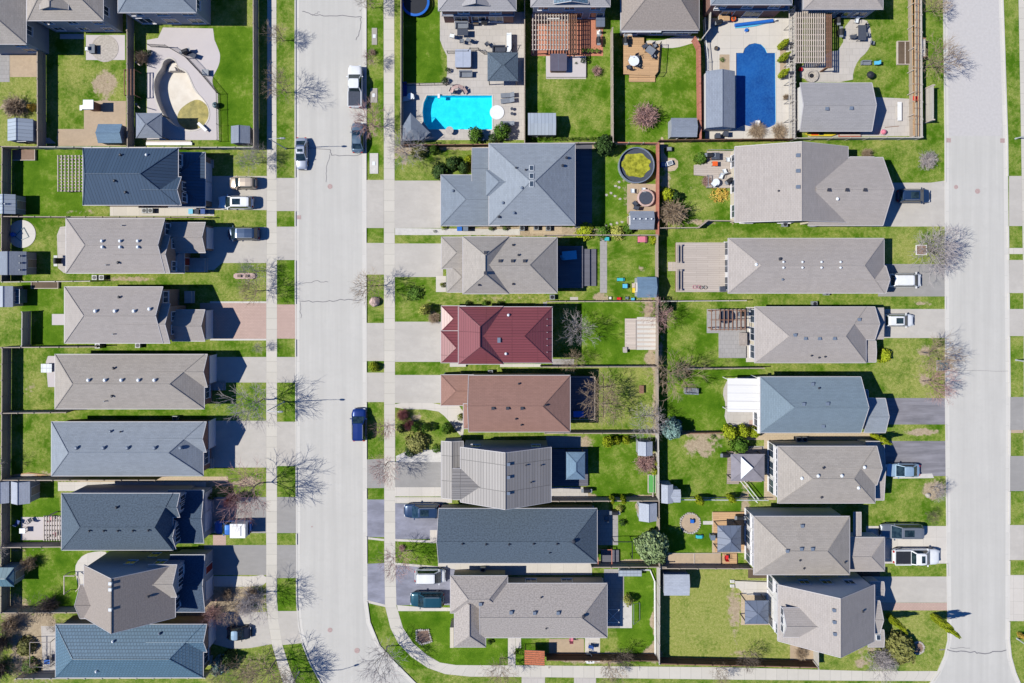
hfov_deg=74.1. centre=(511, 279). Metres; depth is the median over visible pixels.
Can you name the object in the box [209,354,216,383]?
garage door
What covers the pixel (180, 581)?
window
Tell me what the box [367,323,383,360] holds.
driveway
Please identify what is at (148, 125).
gazebo
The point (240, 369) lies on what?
driveway
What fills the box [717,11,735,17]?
window
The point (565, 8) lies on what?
window
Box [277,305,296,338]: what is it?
driveway
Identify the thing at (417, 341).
driveway
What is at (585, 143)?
fence
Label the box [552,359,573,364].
patio
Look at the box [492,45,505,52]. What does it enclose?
patio sofa
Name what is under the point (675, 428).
shrub
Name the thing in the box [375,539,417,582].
bare tree
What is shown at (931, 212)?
driveway
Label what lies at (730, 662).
fence
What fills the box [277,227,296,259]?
driveway
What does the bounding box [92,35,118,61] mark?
stone circle
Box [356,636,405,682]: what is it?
bare tree
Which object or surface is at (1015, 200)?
driveway
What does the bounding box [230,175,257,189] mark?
parked car
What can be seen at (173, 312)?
window
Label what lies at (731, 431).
shrub
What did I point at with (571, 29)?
pergola
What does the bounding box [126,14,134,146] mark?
fence
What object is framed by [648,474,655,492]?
netted bed
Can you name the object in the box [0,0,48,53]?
house
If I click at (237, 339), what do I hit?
path
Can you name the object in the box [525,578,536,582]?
window
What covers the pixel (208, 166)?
garage door
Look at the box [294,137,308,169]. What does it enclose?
parked car
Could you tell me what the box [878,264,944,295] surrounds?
driveway
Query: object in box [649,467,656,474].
shrub
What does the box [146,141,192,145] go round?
pipe stack
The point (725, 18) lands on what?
storage bench
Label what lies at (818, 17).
pergola
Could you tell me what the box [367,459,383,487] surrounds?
driveway
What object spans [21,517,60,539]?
patio
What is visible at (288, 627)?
driveway
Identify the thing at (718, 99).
pool house
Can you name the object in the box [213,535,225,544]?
path
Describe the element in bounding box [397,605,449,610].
path
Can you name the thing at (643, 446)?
garden shed
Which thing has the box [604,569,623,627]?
patio
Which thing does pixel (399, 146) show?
bare tree
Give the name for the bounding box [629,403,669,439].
bare tree
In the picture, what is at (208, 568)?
door
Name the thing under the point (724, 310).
pergola
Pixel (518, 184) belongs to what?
house
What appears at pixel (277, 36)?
bare tree
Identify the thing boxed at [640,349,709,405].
bare tree
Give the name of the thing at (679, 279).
patio sofa
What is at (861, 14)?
window
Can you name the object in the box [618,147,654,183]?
above ground pool
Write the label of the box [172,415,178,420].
air conditioner
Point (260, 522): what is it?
driveway
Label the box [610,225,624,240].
shrub
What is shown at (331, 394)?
road
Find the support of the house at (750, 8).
on the ground
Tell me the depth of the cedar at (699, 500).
93.18 m
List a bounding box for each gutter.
[362,0,413,682]
[932,1,951,682]
[999,0,1018,682]
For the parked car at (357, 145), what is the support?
on the road at (331, 394)
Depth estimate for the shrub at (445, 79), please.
94.51 m
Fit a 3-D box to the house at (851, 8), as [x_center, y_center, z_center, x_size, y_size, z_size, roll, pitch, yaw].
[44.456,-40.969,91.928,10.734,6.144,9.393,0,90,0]
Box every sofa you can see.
[455,21,467,28]
[459,70,471,77]
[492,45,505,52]
[507,33,510,52]
[677,245,681,262]
[677,269,681,290]
[684,387,698,394]
[710,153,719,159]
[860,60,871,65]
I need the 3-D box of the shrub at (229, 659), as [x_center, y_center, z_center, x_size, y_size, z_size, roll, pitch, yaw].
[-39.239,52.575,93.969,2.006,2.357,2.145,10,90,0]
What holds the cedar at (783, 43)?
on the garden bed at (783, 64)
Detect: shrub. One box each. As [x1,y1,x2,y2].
[0,93,26,117]
[0,614,21,638]
[0,633,12,658]
[0,656,11,681]
[16,634,37,656]
[18,555,36,573]
[21,656,40,673]
[26,103,35,111]
[34,594,59,618]
[134,51,149,65]
[143,49,150,56]
[204,603,221,620]
[208,492,216,500]
[209,654,229,676]
[218,586,231,600]
[221,492,239,509]
[222,648,237,666]
[237,598,253,614]
[244,586,260,603]
[368,361,378,371]
[394,408,408,421]
[397,424,405,432]
[403,418,415,431]
[404,446,414,456]
[405,432,430,454]
[406,285,423,301]
[410,422,419,431]
[411,143,427,159]
[418,303,430,314]
[421,422,430,432]
[426,311,440,323]
[429,142,439,155]
[431,161,447,180]
[431,443,440,452]
[441,77,447,85]
[441,422,453,434]
[445,156,460,171]
[457,160,470,173]
[458,413,462,420]
[464,155,471,164]
[468,126,484,143]
[488,132,500,142]
[492,121,511,140]
[574,222,594,241]
[592,65,601,75]
[594,134,616,155]
[595,223,609,240]
[602,435,613,447]
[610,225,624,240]
[613,436,620,444]
[618,519,626,526]
[621,224,633,233]
[621,436,629,444]
[623,594,633,606]
[627,101,659,131]
[633,529,668,564]
[634,453,655,474]
[649,236,655,244]
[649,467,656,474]
[654,296,672,314]
[656,198,691,229]
[659,187,674,201]
[659,416,682,439]
[669,192,680,201]
[674,361,689,381]
[693,152,706,164]
[700,176,711,186]
[708,188,729,203]
[721,423,738,439]
[728,434,748,453]
[735,423,749,437]
[746,120,767,138]
[748,426,760,437]
[771,121,787,137]
[794,647,808,660]
[861,148,872,155]
[869,648,899,675]
[876,348,891,362]
[876,628,915,664]
[917,149,938,170]
[1016,631,1023,639]
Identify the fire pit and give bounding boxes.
[804,69,818,82]
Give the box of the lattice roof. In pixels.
[618,568,641,575]
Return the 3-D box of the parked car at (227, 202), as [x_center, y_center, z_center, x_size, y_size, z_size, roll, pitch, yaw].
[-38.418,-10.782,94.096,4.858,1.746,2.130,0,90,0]
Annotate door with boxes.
[14,566,24,580]
[16,200,25,209]
[17,141,34,143]
[27,259,36,267]
[30,483,39,496]
[185,257,189,265]
[205,310,212,339]
[205,488,212,512]
[205,507,212,531]
[205,561,212,575]
[206,162,211,183]
[206,181,211,201]
[206,227,213,248]
[206,575,213,600]
[208,418,215,448]
[208,617,215,647]
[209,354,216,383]
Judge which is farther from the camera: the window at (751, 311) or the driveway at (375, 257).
the driveway at (375, 257)
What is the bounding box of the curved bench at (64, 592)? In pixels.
[63,572,79,594]
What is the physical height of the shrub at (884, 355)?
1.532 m
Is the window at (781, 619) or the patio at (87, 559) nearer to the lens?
the window at (781, 619)
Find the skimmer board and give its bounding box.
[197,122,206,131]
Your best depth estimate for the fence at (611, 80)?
93.74 m
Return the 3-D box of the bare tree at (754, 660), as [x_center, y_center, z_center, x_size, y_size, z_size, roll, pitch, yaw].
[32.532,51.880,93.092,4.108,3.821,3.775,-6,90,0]
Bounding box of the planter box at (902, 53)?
[896,41,909,64]
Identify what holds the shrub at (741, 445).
on the ground
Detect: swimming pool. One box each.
[152,57,209,130]
[421,94,503,130]
[735,41,775,130]
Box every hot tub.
[455,49,470,68]
[550,54,566,72]
[595,13,604,28]
[637,189,654,206]
[739,333,746,345]
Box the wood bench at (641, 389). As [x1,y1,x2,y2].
[639,385,643,393]
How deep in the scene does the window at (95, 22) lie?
91.34 m
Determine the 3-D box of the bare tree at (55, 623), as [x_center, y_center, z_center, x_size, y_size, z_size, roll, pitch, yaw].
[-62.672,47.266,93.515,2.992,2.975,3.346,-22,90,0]
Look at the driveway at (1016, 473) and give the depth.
94.99 m
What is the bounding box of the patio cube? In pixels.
[202,69,209,75]
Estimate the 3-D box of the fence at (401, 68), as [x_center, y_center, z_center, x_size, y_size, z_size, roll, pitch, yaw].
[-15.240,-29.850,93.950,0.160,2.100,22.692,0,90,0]
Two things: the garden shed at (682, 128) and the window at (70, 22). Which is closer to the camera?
the window at (70, 22)
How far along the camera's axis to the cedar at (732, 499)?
93.32 m
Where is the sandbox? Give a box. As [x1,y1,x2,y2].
[722,553,736,563]
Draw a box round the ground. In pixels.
[0,0,1023,682]
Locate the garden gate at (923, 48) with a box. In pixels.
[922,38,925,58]
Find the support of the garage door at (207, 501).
in the house at (132, 517)
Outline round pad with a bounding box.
[10,220,35,247]
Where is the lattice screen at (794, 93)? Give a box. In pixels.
[783,6,795,140]
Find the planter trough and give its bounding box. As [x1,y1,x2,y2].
[234,273,255,278]
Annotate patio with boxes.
[0,54,9,81]
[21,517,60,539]
[41,626,54,670]
[46,356,54,386]
[57,226,65,272]
[75,551,105,585]
[84,101,125,145]
[86,35,124,59]
[147,27,219,139]
[403,12,523,139]
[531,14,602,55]
[546,77,585,78]
[546,436,580,447]
[549,639,583,652]
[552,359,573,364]
[552,487,587,496]
[575,145,591,227]
[598,510,617,544]
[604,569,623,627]
[620,600,631,627]
[627,184,655,229]
[705,18,788,138]
[712,512,743,552]
[723,377,752,427]
[741,592,768,624]
[746,309,746,357]
[748,446,763,453]
[749,420,756,426]
[800,19,870,81]
[808,97,908,136]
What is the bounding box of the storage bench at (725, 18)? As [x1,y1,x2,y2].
[718,15,729,21]
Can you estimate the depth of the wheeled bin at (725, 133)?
93.97 m
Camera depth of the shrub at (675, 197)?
93.76 m
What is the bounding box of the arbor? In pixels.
[124,69,141,98]
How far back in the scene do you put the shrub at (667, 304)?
93.64 m
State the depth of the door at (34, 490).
94.01 m
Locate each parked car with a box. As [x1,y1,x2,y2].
[218,194,253,209]
[227,624,251,641]
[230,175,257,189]
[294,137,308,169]
[350,122,364,152]
[350,408,366,440]
[404,502,439,519]
[410,590,443,608]
[879,522,923,540]
[884,313,912,327]
[886,462,919,478]
[896,187,929,203]
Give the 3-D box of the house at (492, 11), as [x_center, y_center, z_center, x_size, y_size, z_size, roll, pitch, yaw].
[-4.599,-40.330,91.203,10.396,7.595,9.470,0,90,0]
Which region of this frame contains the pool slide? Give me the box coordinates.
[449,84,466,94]
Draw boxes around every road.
[299,0,409,682]
[935,117,1014,682]
[947,0,1001,135]
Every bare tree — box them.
[5,592,48,625]
[7,655,35,682]
[47,614,65,633]
[201,598,225,629]
[204,661,237,682]
[212,381,279,430]
[213,456,269,528]
[213,592,247,625]
[225,656,259,682]
[234,141,260,175]
[235,577,276,626]
[236,257,267,285]
[236,271,266,305]
[239,650,293,682]
[250,143,267,164]
[251,342,266,352]
[255,21,286,45]
[259,60,295,104]
[276,663,304,682]
[349,269,386,310]
[350,95,387,139]
[356,0,380,10]
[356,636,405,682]
[362,48,378,66]
[367,454,400,488]
[368,419,395,441]
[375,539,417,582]
[386,126,428,168]
[479,656,518,682]
[556,309,599,346]
[556,349,584,372]
[578,371,622,417]
[585,388,630,428]
[598,660,629,682]
[607,647,632,667]
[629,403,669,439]
[638,294,673,332]
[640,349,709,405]
[709,664,730,682]
[737,649,760,671]
[861,649,898,682]
[902,227,957,275]
[912,362,963,407]
[914,223,969,285]
[915,330,969,374]
[916,32,970,79]
[924,0,953,19]
[925,510,939,525]
[930,482,950,501]
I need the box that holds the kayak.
[804,132,836,135]
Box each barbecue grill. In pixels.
[53,255,60,265]
[179,48,189,55]
[479,19,489,24]
[581,487,591,492]
[596,34,600,44]
[609,509,619,514]
[623,34,627,44]
[705,153,715,157]
[713,19,724,26]
[720,452,730,457]
[725,177,732,184]
[735,514,744,519]
[738,312,747,315]
[834,16,840,24]
[837,26,843,36]
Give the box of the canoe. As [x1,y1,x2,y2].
[10,472,47,476]
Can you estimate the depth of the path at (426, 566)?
94.98 m
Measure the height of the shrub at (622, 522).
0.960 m
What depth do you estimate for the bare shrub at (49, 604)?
93.91 m
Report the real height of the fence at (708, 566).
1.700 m
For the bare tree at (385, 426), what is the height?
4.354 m
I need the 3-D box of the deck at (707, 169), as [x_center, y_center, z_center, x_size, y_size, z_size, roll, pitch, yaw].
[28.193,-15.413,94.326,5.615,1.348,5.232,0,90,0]
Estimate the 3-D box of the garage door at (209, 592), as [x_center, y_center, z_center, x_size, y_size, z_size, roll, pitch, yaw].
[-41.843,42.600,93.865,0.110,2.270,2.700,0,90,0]
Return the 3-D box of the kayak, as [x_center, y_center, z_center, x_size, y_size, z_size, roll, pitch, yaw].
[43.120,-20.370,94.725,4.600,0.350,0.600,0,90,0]
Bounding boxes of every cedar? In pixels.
[608,495,615,503]
[619,494,625,503]
[694,494,704,505]
[726,493,736,502]
[777,38,789,49]
[777,51,790,62]
[777,68,789,78]
[870,433,892,444]
[885,612,907,633]
[930,613,960,638]
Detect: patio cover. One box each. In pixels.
[723,377,756,411]
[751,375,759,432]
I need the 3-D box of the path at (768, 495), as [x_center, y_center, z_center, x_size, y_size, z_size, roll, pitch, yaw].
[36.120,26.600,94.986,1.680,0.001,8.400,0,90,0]
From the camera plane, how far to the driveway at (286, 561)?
94.99 m
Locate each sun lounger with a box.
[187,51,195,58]
[402,82,406,95]
[403,94,413,101]
[501,92,513,97]
[501,97,513,103]
[501,121,513,125]
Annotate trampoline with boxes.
[402,0,429,15]
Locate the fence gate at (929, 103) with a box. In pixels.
[924,84,934,123]
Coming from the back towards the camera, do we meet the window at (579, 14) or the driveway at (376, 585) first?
the driveway at (376, 585)
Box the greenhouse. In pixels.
[15,289,26,303]
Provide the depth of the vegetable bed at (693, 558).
94.88 m
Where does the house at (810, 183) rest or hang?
on the ground
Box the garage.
[796,83,876,132]
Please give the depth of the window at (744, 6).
91.50 m
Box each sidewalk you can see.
[266,0,292,682]
[384,0,940,680]
[1019,0,1023,299]
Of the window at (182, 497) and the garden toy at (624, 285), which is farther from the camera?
the garden toy at (624, 285)
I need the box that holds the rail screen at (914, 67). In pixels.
[907,0,918,136]
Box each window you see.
[20,48,36,52]
[27,25,32,36]
[40,21,55,24]
[51,27,66,30]
[65,21,80,24]
[75,27,91,30]
[90,21,104,24]
[100,27,115,30]
[104,5,109,17]
[123,559,138,563]
[129,13,144,16]
[135,18,156,23]
[147,552,161,556]
[153,559,167,563]
[155,13,170,16]
[161,18,181,23]
[163,291,168,302]
[165,223,170,234]
[171,238,174,248]
[171,261,176,271]
[171,311,175,320]
[175,524,179,535]
[175,531,180,543]
[176,596,180,608]
[178,564,184,577]
[178,574,183,588]
[179,154,182,166]
[180,492,186,504]
[181,13,196,16]
[182,181,186,193]
[182,191,187,202]
[186,18,206,23]
[197,0,200,10]
[204,449,209,464]
[204,648,208,664]
[205,384,210,398]
[453,16,468,22]
[457,11,469,14]
[471,16,485,22]
[488,16,503,22]
[489,11,501,14]
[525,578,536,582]
[531,444,540,446]
[537,7,548,10]
[546,12,561,18]
[560,578,572,582]
[563,7,574,10]
[568,12,582,18]
[588,12,604,18]
[589,7,601,10]
[714,5,726,8]
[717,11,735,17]
[724,242,727,255]
[725,259,727,272]
[725,277,727,289]
[730,154,733,168]
[730,179,733,193]
[730,205,733,218]
[740,5,753,8]
[740,11,762,17]
[744,508,750,527]
[744,526,750,545]
[744,544,750,564]
[749,308,753,322]
[749,326,753,340]
[749,344,753,358]
[753,412,756,425]
[767,5,780,8]
[767,441,773,458]
[767,458,773,476]
[767,476,773,494]
[767,575,772,592]
[768,608,772,628]
[774,581,777,592]
[774,621,776,633]
[779,605,783,616]
[779,613,783,625]
[779,622,783,633]
[797,579,810,583]
[819,579,833,583]
[833,12,851,17]
[841,579,856,583]
[850,12,868,17]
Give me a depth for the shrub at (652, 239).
94.29 m
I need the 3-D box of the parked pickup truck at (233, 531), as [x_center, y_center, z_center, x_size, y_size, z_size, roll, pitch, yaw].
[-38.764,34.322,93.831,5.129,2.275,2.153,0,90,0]
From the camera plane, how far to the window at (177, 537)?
91.16 m
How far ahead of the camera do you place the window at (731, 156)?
93.92 m
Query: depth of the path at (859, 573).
94.99 m
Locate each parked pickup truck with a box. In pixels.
[214,519,252,537]
[346,65,363,108]
[891,547,938,566]
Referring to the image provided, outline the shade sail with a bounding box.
[403,113,431,143]
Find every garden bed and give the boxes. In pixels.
[720,54,729,69]
[780,48,785,77]
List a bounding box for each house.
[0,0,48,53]
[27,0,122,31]
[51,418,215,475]
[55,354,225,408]
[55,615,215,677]
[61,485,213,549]
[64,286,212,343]
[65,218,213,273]
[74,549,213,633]
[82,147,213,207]
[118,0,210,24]
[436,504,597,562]
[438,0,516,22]
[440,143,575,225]
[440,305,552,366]
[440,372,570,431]
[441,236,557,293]
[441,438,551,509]
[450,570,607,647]
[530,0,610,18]
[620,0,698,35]
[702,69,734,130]
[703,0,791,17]
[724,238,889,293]
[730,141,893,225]
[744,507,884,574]
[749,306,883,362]
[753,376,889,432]
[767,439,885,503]
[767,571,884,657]
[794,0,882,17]
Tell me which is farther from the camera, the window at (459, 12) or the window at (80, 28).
the window at (80, 28)
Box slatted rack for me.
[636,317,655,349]
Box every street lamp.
[267,401,284,412]
[269,137,286,149]
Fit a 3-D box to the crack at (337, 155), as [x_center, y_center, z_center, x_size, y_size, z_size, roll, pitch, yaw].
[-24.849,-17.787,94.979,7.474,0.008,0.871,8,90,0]
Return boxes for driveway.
[198,176,266,209]
[200,227,265,269]
[200,303,265,338]
[204,545,265,574]
[211,421,265,467]
[212,497,265,532]
[213,612,271,648]
[216,357,265,382]
[277,178,296,210]
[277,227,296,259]
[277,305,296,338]
[277,357,296,382]
[277,422,295,465]
[277,497,295,532]
[277,545,295,577]
[278,611,301,644]
[367,180,383,227]
[367,243,383,274]
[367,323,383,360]
[367,373,383,401]
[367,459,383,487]
[367,500,383,536]
[367,563,384,604]
[395,181,441,227]
[395,243,442,276]
[395,322,440,361]
[395,375,439,402]
[395,462,440,486]
[395,503,442,538]
[395,565,454,604]
[866,526,945,563]
[874,577,946,602]
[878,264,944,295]
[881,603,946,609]
[883,183,944,225]
[884,309,944,337]
[885,441,945,475]
[886,398,944,423]
[1009,176,1021,225]
[1009,248,1022,253]
[1009,260,1022,292]
[1009,309,1023,335]
[1010,397,1023,429]
[1010,456,1023,490]
[1010,525,1023,559]
[1010,575,1023,620]
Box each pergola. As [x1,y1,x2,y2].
[43,511,60,540]
[57,155,82,192]
[532,14,567,54]
[569,14,576,57]
[708,309,745,330]
[790,11,824,66]
[820,14,831,71]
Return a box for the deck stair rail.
[740,481,758,502]
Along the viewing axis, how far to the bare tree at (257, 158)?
92.56 m
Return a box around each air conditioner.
[92,275,98,279]
[99,275,105,279]
[142,208,147,212]
[148,208,154,212]
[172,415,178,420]
[480,566,484,571]
[795,436,800,441]
[801,436,806,441]
[811,301,816,305]
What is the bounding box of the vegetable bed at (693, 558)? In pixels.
[666,553,720,563]
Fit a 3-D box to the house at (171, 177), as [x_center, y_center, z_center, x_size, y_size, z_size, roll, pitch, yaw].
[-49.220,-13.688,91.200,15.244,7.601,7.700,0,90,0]
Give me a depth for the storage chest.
93.64 m
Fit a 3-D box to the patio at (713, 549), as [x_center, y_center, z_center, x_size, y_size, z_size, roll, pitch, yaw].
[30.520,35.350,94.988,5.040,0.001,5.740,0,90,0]
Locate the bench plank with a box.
[897,102,901,120]
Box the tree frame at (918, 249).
[916,245,926,254]
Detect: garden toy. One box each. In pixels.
[622,283,627,288]
[637,236,646,242]
[695,534,702,538]
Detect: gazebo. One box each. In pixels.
[136,113,168,139]
[487,52,517,84]
[566,448,584,479]
[713,521,740,551]
[726,450,764,480]
[740,593,768,623]
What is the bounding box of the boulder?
[369,297,379,306]
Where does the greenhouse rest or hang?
on the ground
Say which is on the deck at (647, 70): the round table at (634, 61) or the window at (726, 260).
the round table at (634, 61)
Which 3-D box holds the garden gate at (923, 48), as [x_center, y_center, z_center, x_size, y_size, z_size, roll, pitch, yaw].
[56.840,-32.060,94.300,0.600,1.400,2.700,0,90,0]
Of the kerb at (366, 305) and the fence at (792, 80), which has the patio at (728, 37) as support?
the fence at (792, 80)
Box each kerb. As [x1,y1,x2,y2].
[295,0,321,682]
[365,0,415,682]
[930,0,948,682]
[1002,0,1020,682]
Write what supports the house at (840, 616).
on the ground
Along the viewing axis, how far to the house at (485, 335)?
89.49 m
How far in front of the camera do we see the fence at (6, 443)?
93.96 m
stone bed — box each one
[415,629,431,644]
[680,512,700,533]
[914,641,924,654]
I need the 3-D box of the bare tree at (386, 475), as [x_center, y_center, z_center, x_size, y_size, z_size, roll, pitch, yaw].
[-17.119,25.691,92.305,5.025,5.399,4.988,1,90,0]
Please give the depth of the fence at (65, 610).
93.84 m
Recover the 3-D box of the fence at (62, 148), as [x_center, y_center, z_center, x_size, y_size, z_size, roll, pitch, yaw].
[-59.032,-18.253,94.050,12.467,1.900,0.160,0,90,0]
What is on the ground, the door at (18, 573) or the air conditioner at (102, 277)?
the air conditioner at (102, 277)
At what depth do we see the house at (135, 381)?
90.94 m
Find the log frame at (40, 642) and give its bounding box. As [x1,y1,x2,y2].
[29,636,54,666]
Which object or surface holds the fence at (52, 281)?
on the ground
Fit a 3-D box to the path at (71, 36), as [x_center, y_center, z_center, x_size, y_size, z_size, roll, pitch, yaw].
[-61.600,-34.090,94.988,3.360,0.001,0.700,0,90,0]
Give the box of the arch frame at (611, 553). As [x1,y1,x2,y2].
[598,547,611,564]
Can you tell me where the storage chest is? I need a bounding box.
[719,286,725,291]
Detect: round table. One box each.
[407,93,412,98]
[446,126,452,133]
[629,56,638,65]
[712,179,719,185]
[720,311,731,323]
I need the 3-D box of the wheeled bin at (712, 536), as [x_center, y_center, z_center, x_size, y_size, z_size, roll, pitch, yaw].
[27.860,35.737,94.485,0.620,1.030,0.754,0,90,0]
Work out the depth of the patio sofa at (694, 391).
94.60 m
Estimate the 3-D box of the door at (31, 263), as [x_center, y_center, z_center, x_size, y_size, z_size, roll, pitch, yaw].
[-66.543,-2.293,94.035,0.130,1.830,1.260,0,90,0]
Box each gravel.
[10,54,36,76]
[57,129,83,145]
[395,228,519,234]
[396,449,440,461]
[1011,430,1022,432]
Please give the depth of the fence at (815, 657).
93.98 m
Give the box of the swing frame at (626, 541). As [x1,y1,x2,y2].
[612,537,632,558]
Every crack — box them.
[301,299,359,301]
[302,11,360,16]
[308,148,359,155]
[939,649,1005,653]
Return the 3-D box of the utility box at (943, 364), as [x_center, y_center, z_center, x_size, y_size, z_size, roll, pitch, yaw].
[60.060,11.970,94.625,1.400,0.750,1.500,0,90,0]
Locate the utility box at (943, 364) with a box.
[936,360,947,370]
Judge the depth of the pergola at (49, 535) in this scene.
92.55 m
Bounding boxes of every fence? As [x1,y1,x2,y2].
[0,146,40,149]
[0,147,11,216]
[0,217,11,281]
[0,345,104,347]
[0,347,11,412]
[0,410,74,413]
[0,414,11,479]
[0,476,161,480]
[0,481,10,546]
[0,542,60,547]
[0,548,10,613]
[1,216,69,217]
[1,281,97,282]
[1,606,76,613]
[15,671,209,679]
[20,311,31,346]
[36,50,46,149]
[37,146,90,149]
[67,216,208,218]
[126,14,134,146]
[146,43,220,141]
[179,146,255,149]
[252,0,258,149]
[400,0,403,143]
[401,144,487,147]
[404,82,449,85]
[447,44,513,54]
[524,0,524,142]
[540,365,657,367]
[542,142,608,144]
[544,234,656,235]
[544,430,658,433]
[546,301,657,301]
[546,653,658,661]
[552,496,658,501]
[590,561,666,567]
[610,27,613,142]
[615,142,657,145]
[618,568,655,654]
[652,454,653,496]
[655,142,658,235]
[655,235,658,301]
[655,302,658,366]
[655,367,658,432]
[655,434,659,500]
[656,501,659,566]
[656,567,660,664]
[657,138,792,142]
[659,220,733,228]
[660,657,817,668]
[661,300,746,301]
[661,564,752,569]
[681,497,768,500]
[682,430,722,433]
[683,366,764,369]
[691,36,701,138]
[699,12,710,42]
[703,17,708,70]
[790,7,795,141]
[795,137,920,140]
[813,651,819,669]
[908,0,913,136]
[913,0,922,139]
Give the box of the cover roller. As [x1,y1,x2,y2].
[734,19,776,27]
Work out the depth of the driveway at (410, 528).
94.99 m
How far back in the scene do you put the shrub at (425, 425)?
93.82 m
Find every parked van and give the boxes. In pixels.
[228,225,260,240]
[415,567,445,583]
[888,272,920,287]
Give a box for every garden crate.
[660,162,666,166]
[666,147,671,151]
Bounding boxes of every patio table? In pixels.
[19,527,27,533]
[41,364,54,372]
[457,29,467,35]
[562,250,576,259]
[573,410,583,416]
[645,45,655,54]
[711,161,717,165]
[856,25,865,41]
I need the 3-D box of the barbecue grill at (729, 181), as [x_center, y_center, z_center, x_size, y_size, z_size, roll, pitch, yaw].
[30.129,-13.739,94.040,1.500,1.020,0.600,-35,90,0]
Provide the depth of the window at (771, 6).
91.50 m
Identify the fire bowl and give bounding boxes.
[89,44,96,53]
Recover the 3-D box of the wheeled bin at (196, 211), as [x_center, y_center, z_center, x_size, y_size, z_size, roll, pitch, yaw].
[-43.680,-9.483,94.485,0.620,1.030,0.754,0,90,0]
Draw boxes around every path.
[52,314,63,324]
[58,482,205,490]
[60,34,83,38]
[80,477,227,482]
[110,207,213,215]
[210,301,265,302]
[210,339,265,339]
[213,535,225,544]
[213,575,265,586]
[367,537,383,540]
[368,600,384,606]
[395,403,463,435]
[395,487,440,495]
[395,497,451,502]
[395,539,429,542]
[395,563,449,568]
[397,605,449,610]
[430,530,436,542]
[436,276,445,291]
[438,564,591,574]
[470,566,519,570]
[500,364,540,366]
[508,638,514,664]
[516,638,520,647]
[522,677,544,682]
[530,226,561,233]
[574,678,595,682]
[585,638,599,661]
[600,238,606,292]
[646,36,698,47]
[660,137,677,170]
[703,521,712,524]
[729,432,879,439]
[739,580,754,593]
[746,307,753,361]
[748,569,879,577]
[764,440,775,499]
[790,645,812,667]
[893,473,933,478]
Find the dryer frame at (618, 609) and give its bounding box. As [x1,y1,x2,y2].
[608,608,619,622]
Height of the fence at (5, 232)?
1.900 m
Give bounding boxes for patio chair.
[12,520,19,526]
[854,16,859,23]
[874,60,880,64]
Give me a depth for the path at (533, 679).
94.99 m
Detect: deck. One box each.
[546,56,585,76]
[552,449,587,485]
[558,246,595,287]
[571,376,594,419]
[601,549,618,562]
[623,34,661,81]
[625,318,655,348]
[668,243,727,291]
[694,149,733,187]
[707,309,745,357]
[713,512,744,551]
[727,447,761,483]
[735,580,767,595]
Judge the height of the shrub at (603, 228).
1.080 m
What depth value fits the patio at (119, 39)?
94.99 m
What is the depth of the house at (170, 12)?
90.95 m
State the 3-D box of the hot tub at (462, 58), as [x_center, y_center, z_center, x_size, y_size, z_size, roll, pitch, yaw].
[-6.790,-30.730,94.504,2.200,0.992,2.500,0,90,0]
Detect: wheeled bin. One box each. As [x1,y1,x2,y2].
[188,209,193,213]
[194,209,199,213]
[200,209,207,213]
[709,533,714,539]
[714,133,719,138]
[722,131,728,136]
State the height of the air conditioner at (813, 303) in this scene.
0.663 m
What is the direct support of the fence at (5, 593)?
on the ground
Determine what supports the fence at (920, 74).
on the ground
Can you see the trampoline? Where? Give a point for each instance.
(415, 7)
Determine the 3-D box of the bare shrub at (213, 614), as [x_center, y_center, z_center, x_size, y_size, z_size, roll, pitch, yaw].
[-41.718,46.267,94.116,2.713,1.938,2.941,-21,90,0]
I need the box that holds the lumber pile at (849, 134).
[838,133,860,136]
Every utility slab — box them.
[370,88,376,102]
[370,153,377,173]
[372,28,376,44]
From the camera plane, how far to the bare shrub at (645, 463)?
93.97 m
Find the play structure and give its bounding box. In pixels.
[80,100,100,111]
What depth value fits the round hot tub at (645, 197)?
94.20 m
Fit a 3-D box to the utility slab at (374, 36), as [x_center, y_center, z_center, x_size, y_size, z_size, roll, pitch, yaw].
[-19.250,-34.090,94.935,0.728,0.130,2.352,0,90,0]
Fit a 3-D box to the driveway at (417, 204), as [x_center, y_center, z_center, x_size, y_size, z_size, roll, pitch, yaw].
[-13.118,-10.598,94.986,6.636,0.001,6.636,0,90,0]
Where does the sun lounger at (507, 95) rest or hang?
on the patio at (480, 35)
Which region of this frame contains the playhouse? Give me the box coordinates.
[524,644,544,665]
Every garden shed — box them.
[0,194,25,214]
[0,251,36,274]
[0,286,22,306]
[0,481,12,503]
[0,562,24,586]
[7,118,36,143]
[11,481,39,504]
[95,124,126,144]
[231,125,252,145]
[528,113,555,137]
[627,211,654,229]
[635,277,657,297]
[636,438,651,455]
[636,501,656,522]
[659,480,680,503]
[661,569,689,595]
[668,118,697,138]
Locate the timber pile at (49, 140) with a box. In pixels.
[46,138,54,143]
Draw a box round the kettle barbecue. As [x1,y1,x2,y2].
[867,71,873,78]
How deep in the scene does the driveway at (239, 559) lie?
94.99 m
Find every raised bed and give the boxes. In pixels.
[13,149,35,160]
[31,282,59,288]
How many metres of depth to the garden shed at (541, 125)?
92.74 m
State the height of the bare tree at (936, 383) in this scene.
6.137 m

